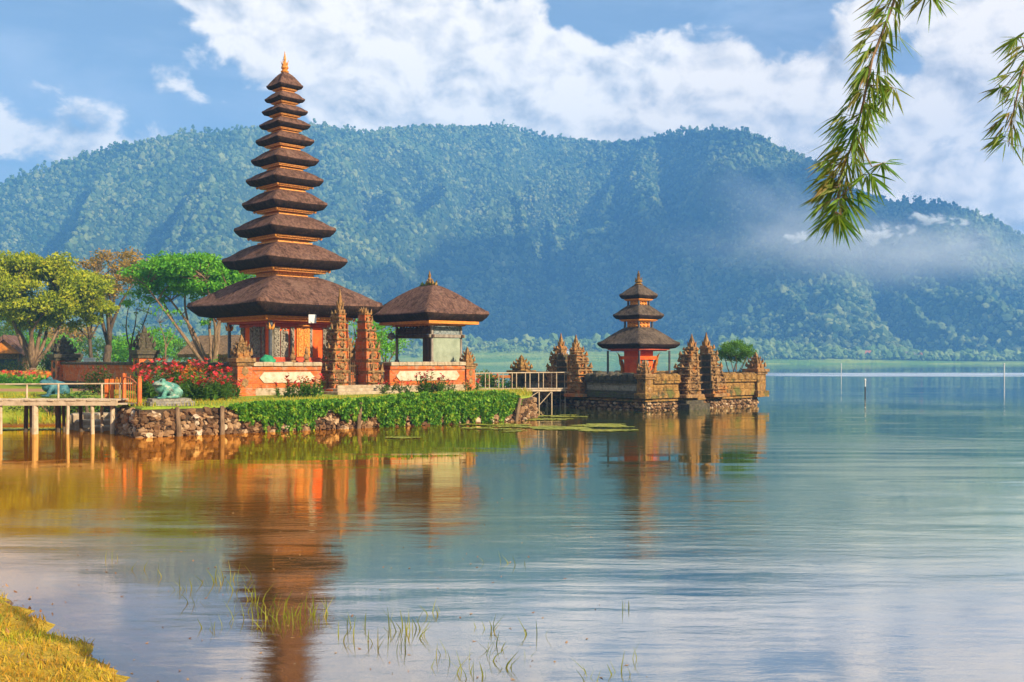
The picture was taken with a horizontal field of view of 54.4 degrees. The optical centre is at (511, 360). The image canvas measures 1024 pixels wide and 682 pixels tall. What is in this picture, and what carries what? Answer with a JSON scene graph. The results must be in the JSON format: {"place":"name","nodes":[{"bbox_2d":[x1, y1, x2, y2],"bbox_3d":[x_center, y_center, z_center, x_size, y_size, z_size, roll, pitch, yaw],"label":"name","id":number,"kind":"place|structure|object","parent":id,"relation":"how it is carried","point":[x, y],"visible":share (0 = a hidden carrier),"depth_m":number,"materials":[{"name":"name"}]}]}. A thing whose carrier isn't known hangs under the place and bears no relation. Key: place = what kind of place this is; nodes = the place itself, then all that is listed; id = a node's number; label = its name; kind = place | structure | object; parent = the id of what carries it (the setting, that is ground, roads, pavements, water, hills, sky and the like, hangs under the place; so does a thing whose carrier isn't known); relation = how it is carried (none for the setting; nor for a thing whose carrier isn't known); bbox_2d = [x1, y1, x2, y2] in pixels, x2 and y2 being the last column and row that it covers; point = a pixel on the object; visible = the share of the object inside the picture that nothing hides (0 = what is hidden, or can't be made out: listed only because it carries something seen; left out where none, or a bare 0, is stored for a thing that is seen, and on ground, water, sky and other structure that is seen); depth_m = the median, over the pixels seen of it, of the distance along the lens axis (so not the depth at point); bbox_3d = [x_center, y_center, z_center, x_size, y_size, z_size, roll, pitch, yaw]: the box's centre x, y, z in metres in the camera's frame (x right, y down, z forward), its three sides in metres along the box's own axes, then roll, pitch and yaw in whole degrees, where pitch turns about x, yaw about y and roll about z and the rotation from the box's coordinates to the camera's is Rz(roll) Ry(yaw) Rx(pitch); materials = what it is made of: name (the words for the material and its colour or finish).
{"place":"outdoors","nodes":[
{"label":"outdoors","id":0,"kind":"place"},
{"bbox_2d":[0,365,104,425],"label":"lawn","id":1,"kind":"structure","parent":0,"point":[17,389],"depth_m":40.21,"materials":[{"name":"green plant"}]},
{"bbox_2d":[0,335,28,370],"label":"thatched hut","id":2,"kind":"object","parent":1,"relation":"on","point":[10,347],"visible":0.63,"depth_m":106.61,"materials":[{"name":"stone"}]},
{"bbox_2d":[0,358,28,370],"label":"bush","id":3,"kind":"object","parent":1,"relation":"on","point":[8,367],"visible":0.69,"depth_m":92.13,"materials":[{"name":"green plant"}]},
{"bbox_2d":[0,369,50,383],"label":"flower bed","id":4,"kind":"object","parent":1,"relation":"on","point":[25,376],"visible":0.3,"depth_m":67.49,"materials":[{"name":"red plant"}]},
{"bbox_2d":[0,317,51,341],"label":"background tree","id":5,"kind":"object","parent":1,"relation":"on","point":[25,332],"visible":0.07,"depth_m":159.00,"materials":[{"name":"green plant"}]},
{"bbox_2d":[2,393,79,414],"bbox_3d":[-18.431,1.778,39.811,3.797,0.997,1.322,0,0,0],"label":"bush","id":6,"kind":"object","parent":1,"relation":"on","point":[47,410],"visible":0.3,"depth_m":39.59,"materials":[{"name":"green plant"}]},
{"bbox_2d":[38,351,50,371],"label":"bush","id":7,"kind":"object","parent":1,"relation":"on","point":[46,364],"visible":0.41,"depth_m":83.37,"materials":[{"name":"green plant"}]},
{"bbox_2d":[25,332,80,368],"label":"background tree","id":8,"kind":"object","parent":1,"relation":"on","point":[47,342],"visible":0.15,"depth_m":119.52,"materials":[{"name":"green plant"}]},
{"bbox_2d":[39,377,69,396],"bbox_3d":[-20.906,1.193,45.497,1.310,0.899,1.218,0,0,-20],"label":"frog statue","id":9,"kind":"object","parent":1,"relation":"on","point":[50,389],"visible":0.66,"depth_m":45.14,"materials":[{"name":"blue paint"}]},
{"bbox_2d":[0,250,116,369],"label":"spreading tree","id":10,"kind":"object","parent":1,"relation":"on","point":[22,274],"visible":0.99,"depth_m":86.05,"materials":[{"name":"green plant"}]},
{"bbox_2d":[47,335,80,380],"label":"wall pillar","id":11,"kind":"structure","parent":1,"relation":"on","point":[63,351],"depth_m":60.19,"materials":[{"name":"grey stone"}]},
{"bbox_2d":[42,324,95,352],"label":"background tree","id":12,"kind":"object","parent":1,"relation":"on","point":[69,334],"visible":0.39,"depth_m":148.66,"materials":[{"name":"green plant"}]},
{"bbox_2d":[47,270,119,357],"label":"spreading tree","id":13,"kind":"object","parent":1,"relation":"on","point":[89,318],"visible":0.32,"depth_m":91.56,"materials":[{"name":"green plant"}]},
{"bbox_2d":[71,334,123,361],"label":"background tree","id":14,"kind":"object","parent":1,"relation":"on","point":[86,349],"visible":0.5,"depth_m":127.10,"materials":[{"name":"green plant"}]},
{"bbox_2d":[75,246,148,361],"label":"golden tree","id":15,"kind":"object","parent":1,"relation":"on","point":[97,266],"visible":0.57,"depth_m":94.72,"materials":[{"name":"brown plant"}]},
{"bbox_2d":[103,335,133,361],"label":"background tree","id":16,"kind":"object","parent":1,"relation":"on","point":[116,356],"visible":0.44,"depth_m":111.26,"materials":[{"name":"green plant"}]},
{"bbox_2d":[119,283,152,361],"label":"slender tree","id":17,"kind":"object","parent":1,"relation":"on","point":[126,326],"visible":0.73,"depth_m":81.93,"materials":[{"name":"brown plant"}]},
{"bbox_2d":[115,326,172,361],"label":"background tree","id":18,"kind":"object","parent":1,"relation":"on","point":[161,343],"visible":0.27,"depth_m":104.46,"materials":[{"name":"green plant"}]},
{"bbox_2d":[150,327,182,361],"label":"background tree","id":19,"kind":"object","parent":1,"relation":"on","point":[169,335],"visible":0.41,"depth_m":119.51,"materials":[{"name":"green plant"}]},
{"bbox_2d":[147,303,186,361],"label":"slender tree","id":20,"kind":"object","parent":1,"relation":"on","point":[160,320],"visible":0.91,"depth_m":69.85,"materials":[{"name":"green plant"}]},
{"bbox_2d":[171,339,194,361],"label":"background tree","id":21,"kind":"object","parent":1,"relation":"on","point":[178,349],"visible":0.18,"depth_m":110.06,"materials":[{"name":"green plant"}]},
{"bbox_2d":[116,250,254,361],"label":"umbrella tree","id":22,"kind":"object","parent":1,"relation":"on","point":[180,274],"visible":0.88,"depth_m":74.53,"materials":[{"name":"green plant"}]},
{"bbox_2d":[177,335,239,361],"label":"thatched hut","id":23,"kind":"object","parent":1,"relation":"on","point":[186,351],"visible":0.22,"depth_m":86.28,"materials":[{"name":"stone"}]},
{"bbox_2d":[373,322,413,361],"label":"slender tree","id":24,"kind":"object","parent":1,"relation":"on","point":[403,341],"visible":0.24,"depth_m":65.83,"materials":[{"name":"green plant"}]},
{"bbox_2d":[0,588,182,681],"bbox_3d":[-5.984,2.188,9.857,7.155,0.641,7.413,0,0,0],"label":"bank grass","id":25,"kind":"structure","parent":0,"point":[4,670],"depth_m":7.98,"materials":[{"name":"yellow plant"}]},
{"bbox_2d":[37,387,532,418],"bbox_3d":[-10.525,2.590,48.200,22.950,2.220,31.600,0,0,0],"label":"grass lawn","id":26,"kind":"structure","parent":0,"point":[170,407],"depth_m":40.38,"materials":[{"name":"green plant"}]},
{"bbox_2d":[56,388,108,413],"bbox_3d":[-17.028,1.667,39.401,2.273,1.205,1.123,0,0,0],"label":"bush","id":27,"kind":"object","parent":26,"relation":"on","point":[80,396],"visible":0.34,"depth_m":39.32,"materials":[{"name":"green plant"}]},
{"bbox_2d":[69,412,116,430],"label":"landing steps","id":28,"kind":"structure","parent":26,"relation":"on","point":[74,422],"depth_m":35.90,"materials":[{"name":"concrete"}]},
{"bbox_2d":[60,362,132,389],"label":"enclosure wall","id":29,"kind":"structure","parent":26,"relation":"on","point":[73,372],"depth_m":56.10,"materials":[{"name":"brick"}]},
{"bbox_2d":[77,364,117,394],"bbox_3d":[-18.337,1.010,43.881,1.856,1.723,1.579,0,0,0],"label":"bush","id":30,"kind":"object","parent":26,"relation":"on","point":[95,379],"visible":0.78,"depth_m":43.87,"materials":[{"name":"green plant"}]},
{"bbox_2d":[105,377,120,397],"bbox_3d":[-14.076,1.095,35.300,0.704,1.010,0.120,0,0,0],"label":"bridge balustrade","id":31,"kind":"object","parent":26,"relation":"on","point":[107,389],"visible":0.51,"depth_m":35.24,"materials":[{"name":"orange wood"}]},
{"bbox_2d":[122,373,141,405],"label":"bridge gate","id":32,"kind":"structure","parent":26,"relation":"on","point":[139,387],"depth_m":34.13,"materials":[{"name":"orange wood"}]},
{"bbox_2d":[127,369,154,398],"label":"flowering plant","id":33,"kind":"object","parent":26,"relation":"on","point":[144,395],"visible":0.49,"depth_m":38.53,"materials":[{"name":"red plant"}]},
{"bbox_2d":[129,325,159,389],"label":"wall pillar","id":34,"kind":"structure","parent":26,"relation":"on","point":[144,350],"depth_m":50.52,"materials":[{"name":"grey stone"}]},
{"bbox_2d":[126,358,164,393],"bbox_3d":[-15.245,0.711,41.510,1.463,1.686,1.645,0,0,10],"label":"flowering plant","id":35,"kind":"object","parent":26,"relation":"on","point":[144,366],"visible":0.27,"depth_m":41.52,"materials":[{"name":"red plant"}]},
{"bbox_2d":[141,365,163,392],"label":"flowering plant","id":36,"kind":"object","parent":26,"relation":"on","point":[156,374],"visible":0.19,"depth_m":39.86,"materials":[{"name":"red plant"}]},
{"bbox_2d":[142,374,175,397],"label":"flowering plant","id":37,"kind":"object","parent":26,"relation":"on","point":[153,394],"visible":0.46,"depth_m":38.30,"materials":[{"name":"green plant"}]},
{"bbox_2d":[149,362,178,383],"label":"flowering plant","id":38,"kind":"object","parent":26,"relation":"on","point":[165,375],"visible":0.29,"depth_m":42.08,"materials":[{"name":"red plant"}]},
{"bbox_2d":[154,356,176,381],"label":"flowering plant","id":39,"kind":"object","parent":26,"relation":"on","point":[167,365],"visible":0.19,"depth_m":43.78,"materials":[{"name":"red plant"}]},
{"bbox_2d":[145,398,194,405],"bbox_3d":[-11.676,1.417,33.900,1.450,0.265,1.150,0,0,-30],"label":"pedestal","id":40,"kind":"object","parent":26,"relation":"on","point":[169,402],"visible":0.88,"depth_m":33.43,"materials":[{"name":"grey stone"}]},
{"bbox_2d":[152,378,182,398],"bbox_3d":[-11.742,0.950,33.897,0.998,0.685,0.928,0,0,-28],"label":"frog statue","id":41,"kind":"object","parent":40,"relation":"on","point":[164,389],"visible":1,"depth_m":33.63,"materials":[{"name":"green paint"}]},
{"bbox_2d":[140,362,230,383],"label":"enclosure wall","id":42,"kind":"structure","parent":26,"relation":"on","point":[225,365],"depth_m":45.02,"materials":[{"name":"brick"}]},
{"bbox_2d":[174,359,197,393],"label":"flowering plant","id":43,"kind":"object","parent":26,"relation":"on","point":[182,367],"visible":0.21,"depth_m":41.22,"materials":[{"name":"red plant"}]},
{"bbox_2d":[174,376,199,399],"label":"flowering plant","id":44,"kind":"object","parent":26,"relation":"on","point":[185,395],"visible":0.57,"depth_m":37.45,"materials":[{"name":"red plant"}]},
{"bbox_2d":[181,365,201,396],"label":"flowering plant","id":45,"kind":"object","parent":26,"relation":"on","point":[186,371],"visible":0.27,"depth_m":39.40,"materials":[{"name":"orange plant"}]},
{"bbox_2d":[184,368,206,398],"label":"flowering plant","id":46,"kind":"object","parent":26,"relation":"on","point":[194,373],"visible":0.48,"depth_m":38.27,"materials":[{"name":"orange plant"}]},
{"bbox_2d":[184,372,220,400],"bbox_3d":[-11.578,0.986,37.251,1.344,1.144,1.521,0,0,-20],"label":"flowering plant","id":47,"kind":"object","parent":26,"relation":"on","point":[211,393],"visible":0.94,"depth_m":37.27,"materials":[{"name":"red plant"}]},
{"bbox_2d":[195,361,217,388],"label":"flowering plant","id":48,"kind":"object","parent":26,"relation":"on","point":[210,368],"visible":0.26,"depth_m":41.32,"materials":[{"name":"red plant"}]},
{"bbox_2d":[198,375,233,399],"bbox_3d":[-11.234,1.051,37.842,1.346,1.012,1.189,0,0,23],"label":"flowering plant","id":49,"kind":"object","parent":26,"relation":"on","point":[221,394],"visible":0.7,"depth_m":37.86,"materials":[{"name":"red plant"}]},
{"bbox_2d":[212,362,234,389],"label":"flowering plant","id":50,"kind":"object","parent":26,"relation":"on","point":[227,369],"visible":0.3,"depth_m":41.48,"materials":[{"name":"red plant"}]},
{"bbox_2d":[216,376,245,398],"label":"flowering plant","id":51,"kind":"object","parent":26,"relation":"on","point":[237,393],"visible":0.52,"depth_m":38.80,"materials":[{"name":"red plant"}]},
{"bbox_2d":[227,334,255,395],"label":"wall pillar","id":52,"kind":"structure","parent":26,"relation":"on","point":[241,361],"depth_m":42.26,"materials":[{"name":"orange brick"}]},
{"bbox_2d":[186,52,382,384],"bbox_3d":[-11.257,-6.903,49.300,6.928,16.867,6.928,0,0,-44],"label":"pagoda","id":53,"kind":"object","parent":26,"relation":"on","point":[275,300],"visible":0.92,"depth_m":48.30,"materials":[{"name":"brown wood"}]},
{"bbox_2d":[273,381,295,397],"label":"flowering plant","id":54,"kind":"object","parent":26,"relation":"on","point":[277,393],"visible":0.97,"depth_m":40.57,"materials":[{"name":"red plant"}]},
{"bbox_2d":[252,362,321,395],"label":"enclosure wall","id":55,"kind":"structure","parent":26,"relation":"on","point":[266,376],"depth_m":43.37,"materials":[{"name":"stone"}]},
{"bbox_2d":[284,375,307,396],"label":"flowering plant","id":56,"kind":"object","parent":26,"relation":"on","point":[297,392],"visible":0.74,"depth_m":41.06,"materials":[{"name":"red plant"}]},
{"bbox_2d":[297,376,312,396],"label":"flowering plant","id":57,"kind":"object","parent":26,"relation":"on","point":[308,389],"visible":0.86,"depth_m":41.38,"materials":[{"name":"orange plant"}]},
{"bbox_2d":[295,373,325,396],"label":"flowering plant","id":58,"kind":"object","parent":26,"relation":"on","point":[314,390],"visible":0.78,"depth_m":41.48,"materials":[{"name":"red plant"}]},
{"bbox_2d":[115,396,538,437],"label":"retaining wall","id":59,"kind":"structure","parent":26,"relation":"on","point":[132,422],"depth_m":33.74,"materials":[{"name":"stone"}]},
{"bbox_2d":[228,389,522,432],"bbox_3d":[-4.861,1.850,37.980,12.572,1.474,1.450,0,0,-36],"label":"hanging creeper","id":60,"kind":"object","parent":59,"relation":"hanging from","point":[471,405],"visible":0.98,"depth_m":37.58,"materials":[{"name":"green plant"}]},
{"bbox_2d":[321,288,349,390],"bbox_3d":[-8.117,-0.920,45.511,1.129,4.900,1.508,0,0,-41],"label":"split gate half","id":61,"kind":"object","parent":26,"relation":"on","point":[335,372],"visible":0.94,"depth_m":45.26,"materials":[{"name":"stone"}]},
{"bbox_2d":[348,334,354,380],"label":"wall pillar","id":62,"kind":"structure","parent":26,"relation":"on","point":[351,349],"depth_m":52.71,"materials":[{"name":"orange brick"}]},
{"bbox_2d":[322,384,404,394],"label":"gate steps","id":63,"kind":"structure","parent":26,"relation":"on","point":[353,389],"depth_m":45.04,"materials":[{"name":"stone"}]},
{"bbox_2d":[330,318,398,357],"bbox_3d":[-9.526,-0.764,62.026,4.967,5.465,3.725,0,0,0],"label":"slender tree","id":64,"kind":"object","parent":26,"relation":"on","point":[381,337],"visible":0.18,"depth_m":61.61,"materials":[{"name":"green plant"}]},
{"bbox_2d":[354,306,384,384],"bbox_3d":[-6.715,-0.504,46.729,1.020,4.068,1.508,0,0,-41],"label":"split gate half","id":65,"kind":"object","parent":26,"relation":"on","point":[367,359],"visible":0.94,"depth_m":46.34,"materials":[{"name":"brick"}]},
{"bbox_2d":[348,352,357,384],"bbox_3d":[-7.548,0.395,46.310,0.940,1.550,0.060,0,0,-41],"label":"gate grille","id":66,"kind":"object","parent":65,"relation":"attached to","point":[350,374],"visible":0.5,"depth_m":46.35,"materials":[{"name":"brown metal"}]},
{"bbox_2d":[392,378,412,392],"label":"flowering plant","id":67,"kind":"object","parent":26,"relation":"on","point":[396,386],"visible":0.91,"depth_m":46.19,"materials":[{"name":"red plant"}]},
{"bbox_2d":[412,369,433,392],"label":"flowering plant","id":68,"kind":"object","parent":26,"relation":"on","point":[421,385],"visible":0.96,"depth_m":46.41,"materials":[{"name":"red plant"}]},
{"bbox_2d":[383,362,465,391],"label":"enclosure wall","id":69,"kind":"structure","parent":26,"relation":"on","point":[454,372],"depth_m":48.35,"materials":[{"name":"stone"}]},
{"bbox_2d":[372,271,488,361],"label":"pavilion","id":70,"kind":"structure","parent":26,"relation":"on","point":[436,315],"depth_m":50.93,"materials":[{"name":"brown wood"}]},
{"bbox_2d":[421,373,446,391],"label":"flowering plant","id":71,"kind":"object","parent":26,"relation":"on","point":[438,383],"visible":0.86,"depth_m":46.43,"materials":[{"name":"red plant"}]},
{"bbox_2d":[459,347,477,389],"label":"wall pillar","id":72,"kind":"structure","parent":26,"relation":"on","point":[470,365],"depth_m":50.37,"materials":[{"name":"orange brick"}]},
{"bbox_2d":[462,377,480,390],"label":"flowering plant","id":73,"kind":"object","parent":26,"relation":"on","point":[467,384],"visible":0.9,"depth_m":48.52,"materials":[{"name":"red plant"}]},
{"bbox_2d":[475,369,504,387],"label":"bush","id":74,"kind":"object","parent":26,"relation":"on","point":[492,381],"visible":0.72,"depth_m":56.64,"materials":[{"name":"green plant"}]},
{"bbox_2d":[0,364,1023,681],"bbox_3d":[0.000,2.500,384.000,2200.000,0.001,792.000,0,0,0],"label":"lake water","id":75,"kind":"structure","parent":0,"point":[816,522],"depth_m":13.84,"materials":[{"name":"blue liquid"}]},
{"bbox_2d":[0,383,131,433],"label":"footbridge","id":76,"kind":"object","parent":75,"relation":"in","point":[30,405],"visible":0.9,"depth_m":33.88,"materials":[{"name":"brown wood"}]},
{"bbox_2d":[209,595,301,632],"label":"water grass","id":77,"kind":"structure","parent":75,"relation":"in","point":[265,614],"depth_m":9.60,"materials":[{"name":"green plant"}]},
{"bbox_2d":[259,597,332,623],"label":"water grass","id":78,"kind":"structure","parent":75,"relation":"in","point":[326,612],"depth_m":9.75,"materials":[{"name":"green plant"}]},
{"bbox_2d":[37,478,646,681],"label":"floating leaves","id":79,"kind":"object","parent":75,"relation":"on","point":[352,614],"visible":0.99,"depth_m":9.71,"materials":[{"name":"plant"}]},
{"bbox_2d":[383,607,432,636],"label":"water grass","id":80,"kind":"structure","parent":75,"relation":"in","point":[389,626],"depth_m":9.21,"materials":[{"name":"green plant"}]},
{"bbox_2d":[475,372,568,407],"bbox_3d":[0.475,2.049,52.625,5.351,2.902,1.000,0,0,-16],"label":"footbridge","id":81,"kind":"object","parent":75,"relation":"in","point":[538,389],"visible":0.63,"depth_m":52.54,"materials":[{"name":"brown wood"}]},
{"bbox_2d":[458,423,637,431],"bbox_3d":[1.269,2.482,37.054,6.730,0.024,4.463,0,0,0],"label":"floating weed","id":82,"kind":"object","parent":75,"relation":"on","point":[588,425],"visible":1,"depth_m":36.91,"materials":[{"name":"green plant"}]},
{"bbox_2d":[529,415,587,419],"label":"floating weed","id":83,"kind":"object","parent":75,"relation":"on","point":[555,418],"visible":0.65,"depth_m":42.66,"materials":[{"name":"green plant"}]},
{"bbox_2d":[533,395,758,410],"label":"islet platform","id":84,"kind":"structure","parent":75,"relation":"in","point":[633,404],"depth_m":51.39,"materials":[{"name":"stone"}]},
{"bbox_2d":[506,355,535,387],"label":"islet pillar","id":85,"kind":"structure","parent":84,"relation":"on","point":[521,364],"depth_m":56.10,"materials":[{"name":"stone"}]},
{"bbox_2d":[521,373,546,394],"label":"islet wall","id":86,"kind":"structure","parent":84,"relation":"on","point":[533,380],"depth_m":55.16,"materials":[{"name":"stone"}]},
{"bbox_2d":[540,334,568,395],"bbox_3d":[2.412,0.192,54.218,1.450,3.416,1.203,0,0,-41],"label":"split gate half","id":87,"kind":"object","parent":84,"relation":"on","point":[558,362],"visible":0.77,"depth_m":53.79,"materials":[{"name":"stone"}]},
{"bbox_2d":[564,335,592,396],"bbox_3d":[3.697,0.242,52.740,1.450,3.316,1.361,0,0,-41],"label":"split gate half","id":88,"kind":"object","parent":84,"relation":"on","point":[578,369],"visible":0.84,"depth_m":52.55,"materials":[{"name":"stone"}]},
{"bbox_2d":[585,372,637,397],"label":"islet wall","id":89,"kind":"structure","parent":84,"relation":"on","point":[612,385],"depth_m":50.74,"materials":[{"name":"stone"}]},
{"bbox_2d":[597,270,679,373],"bbox_3d":[7.148,-1.605,56.254,3.317,7.009,3.310,0,0,-39],"label":"islet pagoda","id":90,"kind":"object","parent":84,"relation":"on","point":[638,339],"visible":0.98,"depth_m":55.78,"materials":[{"name":"red paint"}]},
{"bbox_2d":[634,360,655,398],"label":"islet pillar","id":91,"kind":"structure","parent":84,"relation":"on","point":[645,376],"depth_m":49.18,"materials":[{"name":"brown stone"}]},
{"bbox_2d":[653,373,679,397],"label":"islet wall","id":92,"kind":"structure","parent":84,"relation":"on","point":[665,385],"depth_m":50.06,"materials":[{"name":"brown stone"}]},
{"bbox_2d":[673,334,704,397],"bbox_3d":[8.966,0.242,51.457,1.522,3.316,1.402,0,0,-41],"label":"split gate half","id":93,"kind":"object","parent":84,"relation":"on","point":[688,370],"visible":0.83,"depth_m":51.22,"materials":[{"name":"stone"}]},
{"bbox_2d":[698,333,729,396],"bbox_3d":[10.602,0.192,52.879,1.418,3.416,1.392,0,0,-41],"label":"split gate half","id":94,"kind":"object","parent":84,"relation":"on","point":[713,385],"visible":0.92,"depth_m":52.37,"materials":[{"name":"stone"}]},
{"bbox_2d":[715,337,759,372],"bbox_3d":[12.737,0.206,56.198,2.468,3.102,2.265,0,0,0],"label":"clipped tree","id":95,"kind":"object","parent":84,"relation":"on","point":[728,352],"visible":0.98,"depth_m":55.86,"materials":[{"name":"green plant"}]},
{"bbox_2d":[721,372,756,395],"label":"islet wall","id":96,"kind":"structure","parent":84,"relation":"on","point":[740,383],"depth_m":54.07,"materials":[{"name":"brown stone"}]},
{"bbox_2d":[742,352,769,396],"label":"islet pillar","id":97,"kind":"structure","parent":84,"relation":"on","point":[756,365],"depth_m":55.17,"materials":[{"name":"brown stone"}]},
{"bbox_2d":[0,130,1023,363],"bbox_3d":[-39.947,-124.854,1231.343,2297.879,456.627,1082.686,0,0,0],"label":"hills","id":98,"kind":"structure","parent":0,"point":[535,356],"depth_m":1186.60,"materials":[{"name":"green plant"}]},
{"bbox_2d":[0,118,1023,352],"bbox_3d":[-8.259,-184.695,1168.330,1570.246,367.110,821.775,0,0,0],"label":"forest","id":99,"kind":"object","parent":98,"relation":"on","point":[853,313],"visible":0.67,"depth_m":1178.40,"materials":[{"name":"green plant"}]},
{"bbox_2d":[42,307,1023,360],"bbox_3d":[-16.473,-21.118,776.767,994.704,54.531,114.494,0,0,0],"label":"shore woodland","id":100,"kind":"object","parent":98,"relation":"on","point":[772,348],"visible":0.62,"depth_m":746.71,"materials":[{"name":"green plant"}]},
{"bbox_2d":[0,0,1023,234],"label":"sky","id":101,"kind":"structure","parent":0,"point":[76,76],"materials":[{"name":"blue"}]},
{"bbox_2d":[799,0,957,250],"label":"bamboo spray","id":102,"kind":"object","parent":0,"point":[829,186],"visible":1,"depth_m":4.56,"materials":[{"name":"green plant"}]},
{"bbox_2d":[977,32,1023,165],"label":"bamboo spray","id":103,"kind":"object","parent":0,"point":[994,143],"visible":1,"depth_m":4.95,"materials":[{"name":"green plant"}]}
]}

